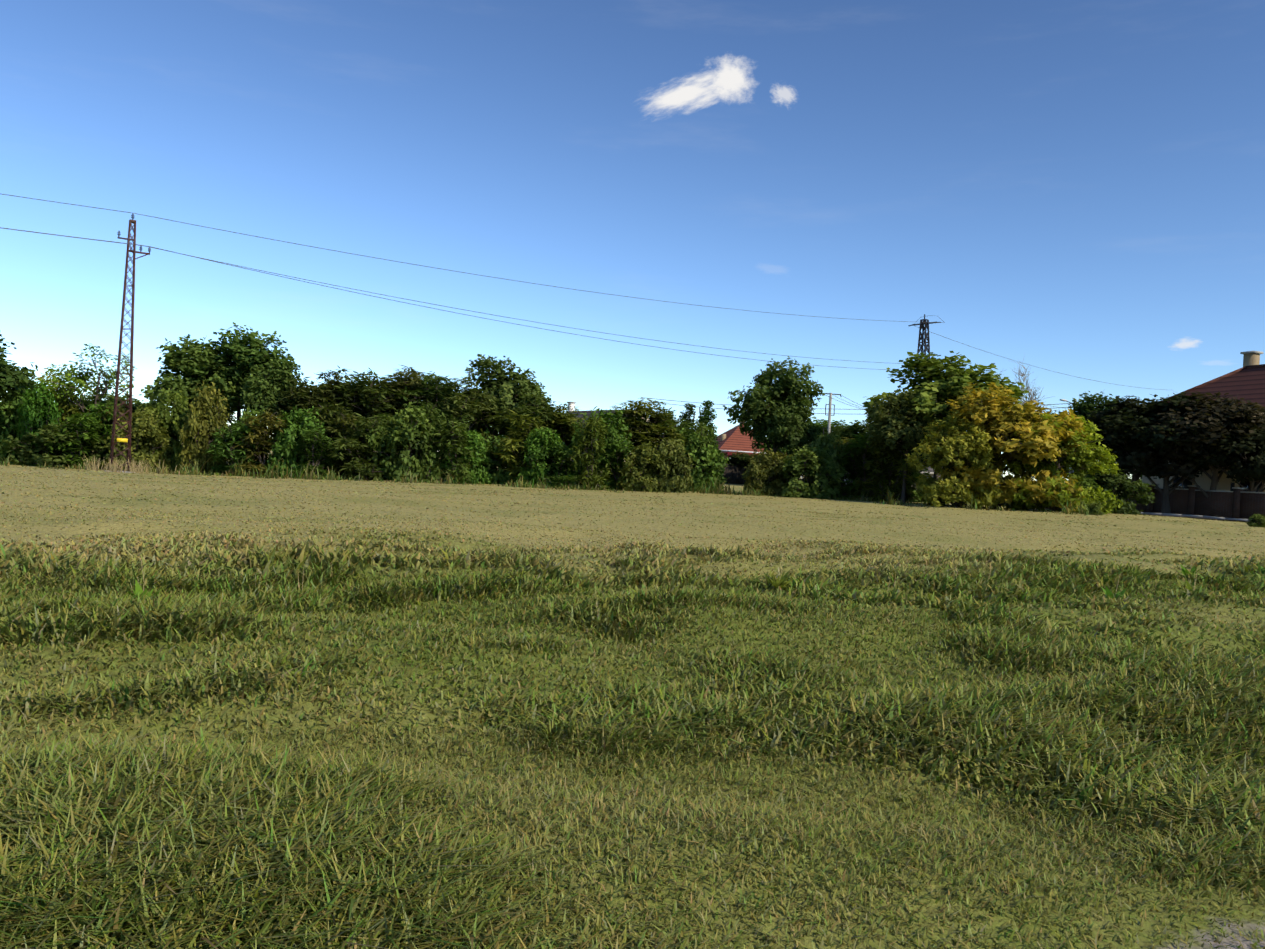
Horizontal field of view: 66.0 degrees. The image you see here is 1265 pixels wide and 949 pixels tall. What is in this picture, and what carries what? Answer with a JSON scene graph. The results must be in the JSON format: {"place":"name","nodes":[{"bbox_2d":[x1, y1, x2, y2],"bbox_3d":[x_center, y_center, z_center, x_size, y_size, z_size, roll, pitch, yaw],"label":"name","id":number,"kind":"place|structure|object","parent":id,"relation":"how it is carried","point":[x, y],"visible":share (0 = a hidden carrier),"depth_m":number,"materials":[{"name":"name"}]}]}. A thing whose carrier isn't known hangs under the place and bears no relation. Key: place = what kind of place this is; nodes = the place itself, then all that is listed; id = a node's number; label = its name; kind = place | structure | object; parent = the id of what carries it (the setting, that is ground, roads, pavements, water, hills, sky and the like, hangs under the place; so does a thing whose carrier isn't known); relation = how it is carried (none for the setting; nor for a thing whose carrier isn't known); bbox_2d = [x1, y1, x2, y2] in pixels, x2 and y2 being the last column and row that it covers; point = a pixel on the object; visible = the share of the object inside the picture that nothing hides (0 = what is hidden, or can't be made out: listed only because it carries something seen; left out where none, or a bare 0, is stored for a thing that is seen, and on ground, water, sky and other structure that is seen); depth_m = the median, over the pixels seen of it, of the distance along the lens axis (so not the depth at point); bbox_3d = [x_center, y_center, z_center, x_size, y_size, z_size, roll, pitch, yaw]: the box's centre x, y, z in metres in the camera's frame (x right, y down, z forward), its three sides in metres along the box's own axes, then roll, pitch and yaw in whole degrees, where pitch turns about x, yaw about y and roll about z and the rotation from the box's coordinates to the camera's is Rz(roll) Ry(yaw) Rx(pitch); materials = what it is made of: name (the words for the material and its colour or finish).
{"place":"outdoors","nodes":[
{"label":"outdoors","id":0,"kind":"place"},
{"bbox_2d":[0,443,1264,948],"bbox_3d":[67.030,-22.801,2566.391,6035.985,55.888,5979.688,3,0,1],"label":"ground","id":1,"kind":"structure","parent":0,"point":[624,521],"depth_m":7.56,"materials":[{"name":"green plant"}]},
{"bbox_2d":[0,400,25,462],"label":"bush","id":2,"kind":"object","parent":1,"relation":"on","point":[2,416],"visible":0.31,"depth_m":51.82,"materials":[{"name":"green plant"}]},
{"bbox_2d":[0,334,41,403],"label":"round tree","id":3,"kind":"object","parent":1,"relation":"on","point":[14,378],"visible":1,"depth_m":46.49,"materials":[{"name":"green plant"}]},
{"bbox_2d":[0,388,46,463],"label":"bush","id":4,"kind":"object","parent":1,"relation":"on","point":[15,404],"visible":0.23,"depth_m":51.43,"materials":[{"name":"green plant"}]},
{"bbox_2d":[11,382,63,464],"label":"bush","id":5,"kind":"object","parent":1,"relation":"on","point":[36,412],"visible":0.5,"depth_m":50.39,"materials":[{"name":"green plant"}]},
{"bbox_2d":[0,422,109,468],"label":"hedge","id":6,"kind":"object","parent":1,"relation":"on","point":[28,452],"visible":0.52,"depth_m":49.47,"materials":[{"name":"green plant"}]},
{"bbox_2d":[28,363,87,418],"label":"sparse tree","id":7,"kind":"object","parent":1,"relation":"on","point":[43,376],"visible":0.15,"depth_m":54.28,"materials":[{"name":"green plant"}]},
{"bbox_2d":[55,394,81,452],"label":"bush","id":8,"kind":"object","parent":1,"relation":"on","point":[68,409],"visible":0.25,"depth_m":52.02,"materials":[{"name":"green plant"}]},
{"bbox_2d":[35,411,107,468],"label":"bush","id":9,"kind":"object","parent":1,"relation":"on","point":[83,420],"visible":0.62,"depth_m":49.89,"materials":[{"name":"green plant"}]},
{"bbox_2d":[34,344,136,419],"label":"sparse tree","id":10,"kind":"object","parent":1,"relation":"on","point":[64,387],"visible":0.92,"depth_m":52.54,"materials":[{"name":"green plant"}]},
{"bbox_2d":[67,400,119,465],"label":"bush","id":11,"kind":"object","parent":1,"relation":"on","point":[108,424],"visible":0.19,"depth_m":51.61,"materials":[{"name":"green plant"}]},
{"bbox_2d":[83,405,128,464],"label":"bush","id":12,"kind":"object","parent":1,"relation":"on","point":[121,410],"visible":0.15,"depth_m":51.87,"materials":[{"name":"green plant"}]},
{"bbox_2d":[74,392,149,422],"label":"round tree","id":13,"kind":"object","parent":1,"relation":"on","point":[110,398],"visible":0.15,"depth_m":56.58,"materials":[{"name":"green plant"}]},
{"bbox_2d":[104,213,150,472],"bbox_3d":[-22.021,-5.619,42.589,1.359,11.560,1.100,3,0,-34],"label":"lattice pole","id":14,"kind":"object","parent":1,"relation":"on","point":[130,374],"visible":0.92,"depth_m":42.44,"materials":[{"name":"metal"}]},
{"bbox_2d":[0,194,1162,413],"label":"power lines","id":15,"kind":"object","parent":14,"relation":"attached to","point":[490,314],"visible":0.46,"depth_m":54.95,"materials":[{"name":"grey metal"}]},
{"bbox_2d":[98,408,173,471],"bbox_3d":[-25.244,-1.688,49.737,3.130,3.388,3.649,3,0,8],"label":"bush","id":16,"kind":"object","parent":1,"relation":"on","point":[142,429],"visible":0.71,"depth_m":49.17,"materials":[{"name":"green plant"}]},
{"bbox_2d":[106,405,177,471],"bbox_3d":[-25.488,-1.817,51.196,3.751,3.622,3.322,3,0,32],"label":"bush","id":17,"kind":"object","parent":1,"relation":"on","point":[152,410],"visible":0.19,"depth_m":50.62,"materials":[{"name":"green plant"}]},
{"bbox_2d":[128,557,163,601],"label":"field weed","id":18,"kind":"object","parent":1,"relation":"on","point":[138,589],"visible":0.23,"depth_m":7.77,"materials":[{"name":"green plant"}]},
{"bbox_2d":[149,388,200,471],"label":"bush","id":19,"kind":"object","parent":1,"relation":"on","point":[177,410],"visible":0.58,"depth_m":50.89,"materials":[{"name":"green plant"}]},
{"bbox_2d":[138,334,248,412],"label":"round tree","id":20,"kind":"object","parent":1,"relation":"on","point":[173,359],"visible":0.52,"depth_m":53.30,"materials":[{"name":"green plant"}]},
{"bbox_2d":[178,381,229,473],"bbox_3d":[-21.777,-2.343,50.076,2.504,4.966,2.919,3,0,-2],"label":"bush","id":21,"kind":"object","parent":1,"relation":"on","point":[204,416],"visible":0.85,"depth_m":49.62,"materials":[{"name":"green plant"}]},
{"bbox_2d":[203,420,262,475],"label":"bush","id":22,"kind":"object","parent":1,"relation":"on","point":[219,452],"visible":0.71,"depth_m":48.57,"materials":[{"name":"green plant"}]},
{"bbox_2d":[170,322,300,424],"bbox_3d":[-22.351,-4.173,55.923,7.285,8.494,7.645,3,0,29],"label":"round tree","id":23,"kind":"object","parent":1,"relation":"on","point":[248,351],"visible":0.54,"depth_m":54.06,"materials":[{"name":"green plant"}]},
{"bbox_2d":[224,406,273,474],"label":"bush","id":24,"kind":"object","parent":1,"relation":"on","point":[243,417],"visible":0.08,"depth_m":50.20,"materials":[{"name":"green plant"}]},
{"bbox_2d":[231,411,292,476],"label":"bush","id":25,"kind":"object","parent":1,"relation":"on","point":[261,436],"visible":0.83,"depth_m":48.82,"materials":[{"name":"green plant"}]},
{"bbox_2d":[239,357,303,454],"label":"round tree","id":26,"kind":"object","parent":1,"relation":"on","point":[259,391],"visible":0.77,"depth_m":52.54,"materials":[{"name":"green plant"}]},
{"bbox_2d":[260,406,325,477],"bbox_3d":[-17.246,-1.620,49.887,3.229,3.851,3.764,3,0,-12],"label":"bush","id":27,"kind":"object","parent":1,"relation":"on","point":[289,438],"visible":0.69,"depth_m":48.99,"materials":[{"name":"green plant"}]},
{"bbox_2d":[261,377,339,455],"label":"feather tree","id":28,"kind":"object","parent":1,"relation":"on","point":[295,393],"visible":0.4,"depth_m":51.92,"materials":[{"name":"green plant"}]},
{"bbox_2d":[289,429,338,478],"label":"bush","id":29,"kind":"object","parent":1,"relation":"on","point":[313,451],"visible":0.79,"depth_m":48.39,"materials":[{"name":"green plant"}]},
{"bbox_2d":[293,399,356,475],"bbox_3d":[-15.811,-1.846,52.121,4.609,4.360,4.206,3,0,16],"label":"bush","id":30,"kind":"object","parent":1,"relation":"on","point":[323,415],"visible":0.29,"depth_m":51.27,"materials":[{"name":"green plant"}]},
{"bbox_2d":[300,365,373,452],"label":"feather tree","id":31,"kind":"object","parent":1,"relation":"on","point":[333,393],"visible":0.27,"depth_m":53.85,"materials":[{"name":"green plant"}]},
{"bbox_2d":[321,413,371,478],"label":"bush","id":32,"kind":"object","parent":1,"relation":"on","point":[347,423],"visible":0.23,"depth_m":50.68,"materials":[{"name":"green plant"}]},
{"bbox_2d":[327,413,392,480],"bbox_3d":[-13.122,-1.342,49.455,3.842,3.573,4.210,3,0,11],"label":"bush","id":33,"kind":"object","parent":1,"relation":"on","point":[365,465],"visible":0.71,"depth_m":48.83,"materials":[{"name":"green plant"}]},
{"bbox_2d":[326,368,402,461],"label":"feather tree","id":34,"kind":"object","parent":1,"relation":"on","point":[353,389],"visible":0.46,"depth_m":52.96,"materials":[{"name":"green plant"}]},
{"bbox_2d":[354,412,403,478],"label":"bush","id":35,"kind":"object","parent":1,"relation":"on","point":[385,416],"visible":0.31,"depth_m":50.11,"materials":[{"name":"green plant"}]},
{"bbox_2d":[359,364,431,449],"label":"feather tree","id":36,"kind":"object","parent":1,"relation":"on","point":[408,383],"visible":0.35,"depth_m":53.28,"materials":[{"name":"green plant"}]},
{"bbox_2d":[366,402,444,482],"bbox_3d":[-11.288,-1.604,49.047,4.188,4.206,3.593,3,0,-27],"label":"bush","id":37,"kind":"object","parent":1,"relation":"on","point":[408,430],"visible":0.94,"depth_m":48.64,"materials":[{"name":"green plant"}]},
{"bbox_2d":[364,371,474,439],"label":"round tree","id":38,"kind":"object","parent":1,"relation":"on","point":[446,391],"visible":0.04,"depth_m":57.89,"materials":[{"name":"green plant"}]},
{"bbox_2d":[398,404,444,481],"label":"bush","id":39,"kind":"object","parent":1,"relation":"on","point":[433,416],"visible":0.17,"depth_m":49.80,"materials":[{"name":"green plant"}]},
{"bbox_2d":[394,372,479,469],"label":"feather tree","id":40,"kind":"object","parent":1,"relation":"on","point":[434,397],"visible":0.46,"depth_m":52.77,"materials":[{"name":"green plant"}]},
{"bbox_2d":[420,415,480,483],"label":"bush","id":41,"kind":"object","parent":1,"relation":"on","point":[449,439],"visible":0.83,"depth_m":48.78,"materials":[{"name":"green plant"}]},
{"bbox_2d":[425,375,502,461],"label":"feather tree","id":42,"kind":"object","parent":1,"relation":"on","point":[478,407],"visible":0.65,"depth_m":52.52,"materials":[{"name":"green plant"}]},
{"bbox_2d":[437,430,491,483],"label":"bush","id":43,"kind":"object","parent":1,"relation":"on","point":[478,448],"visible":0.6,"depth_m":49.52,"materials":[{"name":"green plant"}]},
{"bbox_2d":[477,429,510,481],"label":"bush","id":44,"kind":"object","parent":1,"relation":"on","point":[499,456],"visible":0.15,"depth_m":51.36,"materials":[{"name":"green plant"}]},
{"bbox_2d":[481,435,526,484],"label":"bush","id":45,"kind":"object","parent":1,"relation":"on","point":[501,476],"visible":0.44,"depth_m":50.92,"materials":[{"name":"green plant"}]},
{"bbox_2d":[465,354,544,442],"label":"round tree","id":46,"kind":"object","parent":1,"relation":"on","point":[506,389],"visible":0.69,"depth_m":55.49,"materials":[{"name":"green plant"}]},
{"bbox_2d":[493,410,552,482],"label":"bush","id":47,"kind":"object","parent":1,"relation":"on","point":[517,439],"visible":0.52,"depth_m":50.54,"materials":[{"name":"green plant"}]},
{"bbox_2d":[493,390,568,464],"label":"feather tree","id":48,"kind":"object","parent":1,"relation":"on","point":[542,407],"visible":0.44,"depth_m":52.72,"materials":[{"name":"green plant"}]},
{"bbox_2d":[516,427,573,486],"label":"bush","id":49,"kind":"object","parent":1,"relation":"on","point":[543,441],"visible":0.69,"depth_m":49.21,"materials":[{"name":"green plant"}]},
{"bbox_2d":[528,444,577,487],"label":"bush","id":50,"kind":"object","parent":1,"relation":"on","point":[559,462],"visible":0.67,"depth_m":48.87,"materials":[{"name":"green plant"}]},
{"bbox_2d":[529,402,585,473],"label":"feather tree","id":51,"kind":"object","parent":1,"relation":"on","point":[565,432],"visible":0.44,"depth_m":53.59,"materials":[{"name":"green plant"}]},
{"bbox_2d":[567,414,611,490],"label":"bush","id":52,"kind":"object","parent":1,"relation":"on","point":[578,457],"visible":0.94,"depth_m":48.26,"materials":[{"name":"green plant"}]},
{"bbox_2d":[567,406,631,488],"bbox_3d":[-1.955,-1.398,51.749,4.411,4.594,3.784,3,0,39],"label":"bush","id":53,"kind":"object","parent":1,"relation":"on","point":[612,435],"visible":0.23,"depth_m":51.25,"materials":[{"name":"green plant"}]},
{"bbox_2d":[595,438,636,489],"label":"bush","id":54,"kind":"object","parent":1,"relation":"on","point":[618,449],"visible":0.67,"depth_m":49.87,"materials":[{"name":"green plant"}]},
{"bbox_2d":[610,407,652,474],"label":"feather tree","id":55,"kind":"object","parent":1,"relation":"on","point":[640,419],"visible":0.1,"depth_m":53.33,"materials":[{"name":"green plant"}]},
{"bbox_2d":[614,441,672,491],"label":"bush","id":56,"kind":"object","parent":1,"relation":"on","point":[637,463],"visible":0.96,"depth_m":48.88,"materials":[{"name":"green plant"}]},
{"bbox_2d":[609,397,686,456],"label":"feather tree","id":57,"kind":"object","parent":1,"relation":"on","point":[652,415],"visible":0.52,"depth_m":53.08,"materials":[{"name":"green plant"}]},
{"bbox_2d":[630,405,693,452],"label":"feather tree","id":58,"kind":"object","parent":1,"relation":"on","point":[676,426],"visible":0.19,"depth_m":54.23,"materials":[{"name":"green plant"}]},
{"bbox_2d":[646,438,694,492],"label":"bush","id":59,"kind":"object","parent":1,"relation":"on","point":[671,451],"visible":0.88,"depth_m":49.18,"materials":[{"name":"green plant"}]},
{"bbox_2d":[677,403,696,468],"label":"cone tree","id":60,"kind":"object","parent":1,"relation":"on","point":[686,415],"visible":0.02,"depth_m":65.76,"materials":[{"name":"green plant"}]},
{"bbox_2d":[667,428,728,491],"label":"bush","id":61,"kind":"object","parent":1,"relation":"on","point":[698,476],"visible":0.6,"depth_m":52.68,"materials":[{"name":"green plant"}]},
{"bbox_2d":[687,421,720,490],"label":"bush","id":62,"kind":"object","parent":1,"relation":"on","point":[699,430],"visible":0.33,"depth_m":53.63,"materials":[{"name":"green plant"}]},
{"bbox_2d":[695,400,726,487],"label":"cone tree","id":63,"kind":"object","parent":1,"relation":"on","point":[705,415],"visible":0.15,"depth_m":67.58,"materials":[{"name":"green plant"}]},
{"bbox_2d":[724,451,758,467],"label":"bush","id":64,"kind":"object","parent":1,"relation":"on","point":[741,459],"visible":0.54,"depth_m":101.01,"materials":[{"name":"green plant"}]},
{"bbox_2d":[723,464,783,484],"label":"board fence","id":65,"kind":"object","parent":1,"relation":"on","point":[734,473],"visible":0.19,"depth_m":100.93,"materials":[{"name":"black wood"}]},
{"bbox_2d":[742,448,787,496],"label":"bush","id":66,"kind":"object","parent":1,"relation":"on","point":[769,471],"visible":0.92,"depth_m":51.97,"materials":[{"name":"green plant"}]},
{"bbox_2d":[723,356,824,461],"bbox_3d":[8.486,-2.773,58.051,5.685,8.300,5.966,3,0,23],"label":"round tree","id":67,"kind":"object","parent":1,"relation":"on","point":[762,395],"visible":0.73,"depth_m":56.81,"materials":[{"name":"green plant"}]},
{"bbox_2d":[765,554,792,589],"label":"field weed","id":68,"kind":"object","parent":1,"relation":"on","point":[780,581],"visible":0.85,"depth_m":10.69,"materials":[{"name":"green plant"}]},
{"bbox_2d":[749,395,821,479],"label":"round tree","id":69,"kind":"object","parent":1,"relation":"on","point":[794,431],"visible":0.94,"depth_m":55.81,"materials":[{"name":"green plant"}]},
{"bbox_2d":[753,416,848,455],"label":"round tree","id":70,"kind":"object","parent":1,"relation":"on","point":[823,424],"visible":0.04,"depth_m":93.59,"materials":[{"name":"green plant"}]},
{"bbox_2d":[775,445,847,499],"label":"bush","id":71,"kind":"object","parent":1,"relation":"on","point":[818,483],"visible":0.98,"depth_m":50.95,"materials":[{"name":"green plant"}]},
{"bbox_2d":[805,433,844,494],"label":"bush","id":72,"kind":"object","parent":1,"relation":"on","point":[830,442],"visible":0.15,"depth_m":53.70,"materials":[{"name":"green plant"}]},
{"bbox_2d":[823,420,877,480],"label":"round tree","id":73,"kind":"object","parent":1,"relation":"on","point":[855,428],"visible":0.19,"depth_m":74.42,"materials":[{"name":"green plant"}]},
{"bbox_2d":[837,440,874,497],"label":"bush","id":74,"kind":"object","parent":1,"relation":"on","point":[844,484],"visible":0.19,"depth_m":53.92,"materials":[{"name":"green plant"}]},
{"bbox_2d":[836,432,896,501],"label":"bush","id":75,"kind":"object","parent":1,"relation":"on","point":[861,443],"visible":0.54,"depth_m":52.41,"materials":[{"name":"green plant"}]},
{"bbox_2d":[851,442,920,502],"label":"bush","id":76,"kind":"object","parent":1,"relation":"on","point":[890,457],"visible":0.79,"depth_m":50.43,"materials":[{"name":"green plant"}]},
{"bbox_2d":[866,459,929,502],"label":"bush","id":77,"kind":"object","parent":1,"relation":"on","point":[917,474],"visible":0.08,"depth_m":54.35,"materials":[{"name":"green plant"}]},
{"bbox_2d":[864,387,938,502],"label":"round tree","id":78,"kind":"object","parent":1,"relation":"on","point":[900,423],"visible":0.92,"depth_m":48.97,"materials":[{"name":"green plant"}]},
{"bbox_2d":[901,314,945,401],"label":"lattice tower","id":79,"kind":"structure","parent":1,"relation":"on","point":[925,336],"depth_m":89.51,"materials":[{"name":"metal"}]},
{"bbox_2d":[862,351,1030,477],"bbox_3d":[16.430,-2.429,51.317,9.130,8.335,7.600,3,0,-40],"label":"round tree","id":80,"kind":"object","parent":1,"relation":"on","point":[951,381],"visible":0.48,"depth_m":50.13,"materials":[{"name":"green plant"}]},
{"bbox_2d":[905,415,1007,508],"bbox_3d":[15.189,-0.541,45.602,4.221,4.520,4.752,3,0,41],"label":"willow tree","id":81,"kind":"object","parent":1,"relation":"on","point":[959,451],"visible":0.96,"depth_m":44.54,"materials":[{"name":"green plant"}]},
{"bbox_2d":[916,382,1087,510],"bbox_3d":[17.577,-1.265,46.481,7.116,6.118,8.011,3,0,-44],"label":"willow tree","id":82,"kind":"object","parent":1,"relation":"on","point":[1005,425],"visible":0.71,"depth_m":44.69,"materials":[{"name":"yellow plant"}]},
{"bbox_2d":[1008,360,1054,411],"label":"bare tree","id":83,"kind":"object","parent":1,"relation":"on","point":[1028,387],"visible":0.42,"depth_m":58.99,"materials":[{"name":"grey plant"}]},
{"bbox_2d":[991,413,1122,513],"bbox_3d":[19.727,-0.459,45.639,5.772,4.755,5.276,3,0,-2],"label":"willow tree","id":84,"kind":"object","parent":1,"relation":"on","point":[1084,459],"visible":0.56,"depth_m":44.91,"materials":[{"name":"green plant"}]},
{"bbox_2d":[1057,476,1113,511],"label":"bush","id":85,"kind":"object","parent":1,"relation":"on","point":[1086,483],"visible":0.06,"depth_m":47.94,"materials":[{"name":"green plant"}]},
{"bbox_2d":[1068,391,1135,454],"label":"round tree","id":86,"kind":"object","parent":1,"relation":"on","point":[1085,406],"visible":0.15,"depth_m":64.60,"materials":[{"name":"green plant"}]},
{"bbox_2d":[1083,469,1155,514],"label":"bush","id":87,"kind":"object","parent":1,"relation":"on","point":[1112,482],"visible":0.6,"depth_m":48.65,"materials":[{"name":"green plant"}]},
{"bbox_2d":[1085,396,1185,502],"bbox_3d":[29.673,-1.141,57.938,6.139,6.948,7.651,3,0,-38],"label":"plum tree","id":88,"kind":"object","parent":1,"relation":"on","point":[1130,464],"visible":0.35,"depth_m":56.62,"materials":[{"name":"green plant"}]},
{"bbox_2d":[1099,391,1240,513],"bbox_3d":[31.087,-1.184,56.614,8.180,7.197,7.912,3,0,-31],"label":"plum tree","id":89,"kind":"object","parent":1,"relation":"on","point":[1140,421],"visible":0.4,"depth_m":55.83,"materials":[{"name":"black plant"}]},
{"bbox_2d":[1115,482,1264,518],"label":"fence","id":90,"kind":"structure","parent":1,"relation":"on","point":[1238,502],"depth_m":54.44,"materials":[{"name":"grey wood"}]},
{"bbox_2d":[1141,391,1264,513],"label":"plum tree","id":91,"kind":"object","parent":1,"relation":"on","point":[1212,418],"visible":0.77,"depth_m":53.47,"materials":[{"name":"black plant"}]},
{"bbox_2d":[1142,351,1264,491],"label":"house","id":92,"kind":"structure","parent":1,"relation":"on","point":[1246,381],"depth_m":58.55,"materials":[{"name":"tile"}]},
{"bbox_2d":[1180,420,1264,491],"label":"plum tree","id":93,"kind":"object","parent":1,"relation":"on","point":[1251,469],"visible":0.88,"depth_m":52.54,"materials":[{"name":"black plant"}]},
{"bbox_2d":[0,0,1264,480],"label":"sky","id":94,"kind":"structure","parent":0,"point":[1076,188],"materials":[{"name":"blue"}]},
{"bbox_2d":[715,422,801,477],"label":"house roof","id":95,"kind":"structure","parent":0,"point":[734,439],"depth_m":117.94,"materials":[{"name":"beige tile"}]},
{"bbox_2d":[1005,504,1262,522],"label":"asphalt road","id":96,"kind":"structure","parent":0,"point":[1185,515],"depth_m":50.63,"materials":[{"name":"grey asphalt"}]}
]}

